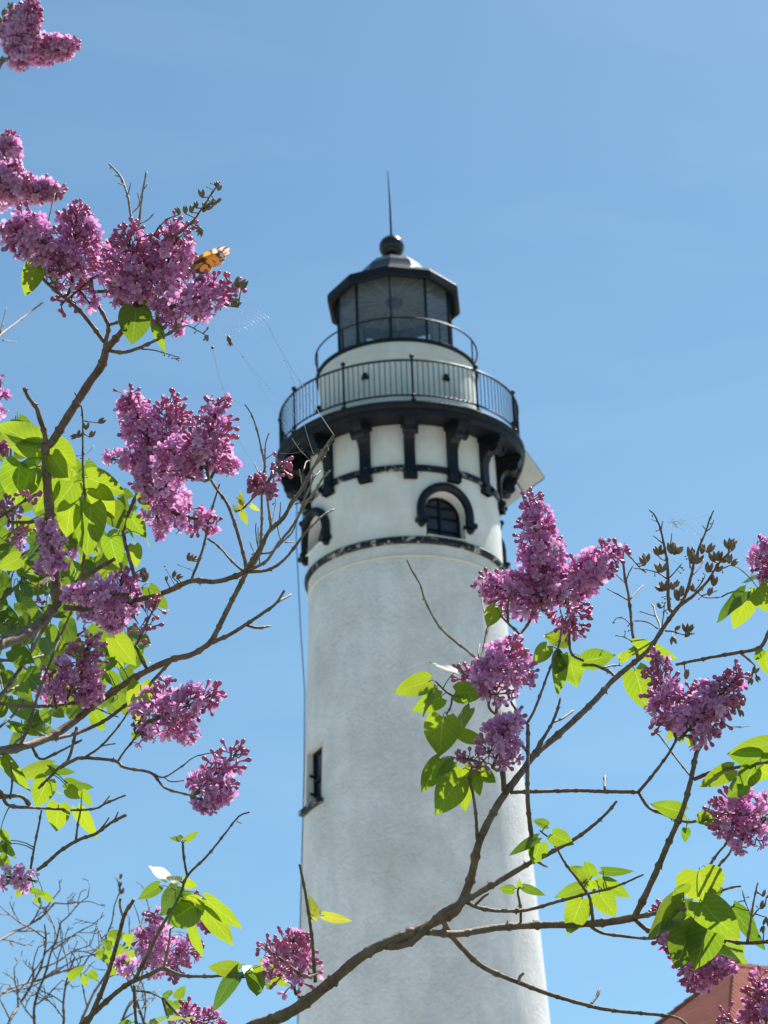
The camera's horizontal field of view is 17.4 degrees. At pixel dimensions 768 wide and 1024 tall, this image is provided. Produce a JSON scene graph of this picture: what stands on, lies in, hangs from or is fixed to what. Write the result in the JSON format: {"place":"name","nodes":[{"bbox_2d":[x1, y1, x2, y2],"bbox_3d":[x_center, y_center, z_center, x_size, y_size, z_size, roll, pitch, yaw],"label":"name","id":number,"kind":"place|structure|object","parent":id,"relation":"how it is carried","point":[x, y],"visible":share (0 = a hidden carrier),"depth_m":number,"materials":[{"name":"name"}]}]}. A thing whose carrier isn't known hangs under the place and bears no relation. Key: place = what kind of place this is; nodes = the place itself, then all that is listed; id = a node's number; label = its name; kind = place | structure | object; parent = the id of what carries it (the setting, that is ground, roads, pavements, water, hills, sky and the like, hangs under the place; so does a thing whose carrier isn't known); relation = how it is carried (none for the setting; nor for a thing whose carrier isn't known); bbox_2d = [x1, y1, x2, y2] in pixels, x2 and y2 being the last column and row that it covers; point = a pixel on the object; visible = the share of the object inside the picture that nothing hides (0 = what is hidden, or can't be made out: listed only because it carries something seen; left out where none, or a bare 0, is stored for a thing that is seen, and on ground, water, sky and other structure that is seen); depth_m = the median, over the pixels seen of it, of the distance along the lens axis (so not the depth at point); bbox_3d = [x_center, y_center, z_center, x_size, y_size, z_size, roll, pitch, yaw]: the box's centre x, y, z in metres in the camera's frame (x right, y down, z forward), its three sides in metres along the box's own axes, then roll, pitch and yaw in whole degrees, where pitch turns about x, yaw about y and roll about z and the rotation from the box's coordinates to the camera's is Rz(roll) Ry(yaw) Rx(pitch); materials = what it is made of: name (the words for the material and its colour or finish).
{"place":"outdoors","nodes":[
{"label":"outdoors","id":0,"kind":"place"},
{"bbox_2d":[0,0,767,1023],"label":"sky","id":1,"kind":"structure","parent":0,"point":[589,178],"materials":[{"name":"blue"}]},
{"bbox_2d":[654,963,767,1023],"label":"house","id":2,"kind":"structure","parent":0,"point":[697,1008],"depth_m":31.89,"materials":[{"name":"red"}]},
{"label":"ground","id":3,"kind":"structure","parent":0,"visible":0},
{"bbox_2d":[0,0,81,341],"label":"lilac shrub","id":4,"kind":"object","parent":3,"relation":"on","point":[25,42],"visible":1,"depth_m":6.37,"materials":[{"name":"purple plant"}]},
{"bbox_2d":[0,411,150,744],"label":"lilac shrub","id":5,"kind":"object","parent":3,"relation":"on","point":[20,655],"visible":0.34,"depth_m":3.68,"materials":[{"name":"green plant"}]},
{"bbox_2d":[0,873,202,1023],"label":"lilac shrub","id":6,"kind":"object","parent":3,"relation":"on","point":[74,972],"visible":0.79,"depth_m":6.22,"materials":[{"name":"brown plant"}]},
{"bbox_2d":[0,163,334,904],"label":"lilac shrub","id":7,"kind":"object","parent":3,"relation":"on","point":[159,458],"visible":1,"depth_m":3.05,"materials":[{"name":"purple plant"}]},
{"bbox_2d":[185,246,229,275],"bbox_3d":[-0.208,-0.298,2.979,0.055,0.035,0.021,-7,-26,11],"label":"butterfly","id":8,"kind":"object","parent":7,"relation":"on","point":[209,260],"visible":0.99,"depth_m":2.97},
{"bbox_2d":[193,268,333,473],"bbox_3d":[-0.142,-0.160,3.017,0.094,0.226,0.172,-19,-30,32],"label":"spider web","id":9,"kind":"object","parent":7,"relation":"attached to","point":[212,347],"visible":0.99,"depth_m":3.00,"materials":[{"name":"white fabric"}]},
{"bbox_2d":[227,335,233,345],"bbox_3d":[-0.184,-0.205,3.000,0.008,0.013,0.007,-2,-25,0],"label":"spider","id":10,"kind":"object","parent":9,"relation":"hanging from","point":[229,340],"visible":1,"depth_m":3.00},
{"bbox_2d":[79,811,288,1023],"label":"lilac shrub","id":11,"kind":"object","parent":3,"relation":"on","point":[182,908],"visible":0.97,"depth_m":3.08,"materials":[{"name":"green plant"}]},
{"bbox_2d":[276,171,549,1023],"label":"lighthouse","id":12,"kind":"object","parent":3,"relation":"on","point":[428,462],"visible":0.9,"depth_m":53.19,"materials":[{"name":"white paint"}]},
{"bbox_2d":[298,747,323,816],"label":"window","id":13,"kind":"structure","parent":12,"relation":"in","point":[317,756],"depth_m":53.05,"materials":[{"name":"black glass"}]},
{"bbox_2d":[298,507,331,565],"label":"arched window","id":14,"kind":"structure","parent":12,"relation":"in","point":[324,537],"depth_m":55.29,"materials":[{"name":"black paint"}]},
{"bbox_2d":[415,482,477,541],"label":"arched window","id":15,"kind":"structure","parent":12,"relation":"in","point":[441,518],"depth_m":54.49,"materials":[{"name":"black paint"}]},
{"bbox_2d":[501,538,509,568],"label":"arched window","id":16,"kind":"structure","parent":12,"relation":"in","point":[504,555],"depth_m":56.33,"materials":[{"name":"black paint"}]},
{"bbox_2d":[246,487,767,1023],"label":"lilac shrub","id":17,"kind":"object","parent":3,"relation":"on","point":[702,945],"visible":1,"depth_m":2.97,"materials":[{"name":"purple plant"}]},
{"bbox_2d":[627,513,716,587],"bbox_3d":[0.346,0.046,3.031,0.114,0.079,0.027,-9,-26,14],"label":"spider web","id":18,"kind":"object","parent":17,"relation":"attached to","point":[675,524],"visible":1,"depth_m":3.03,"materials":[{"name":"white fabric"}]}
]}

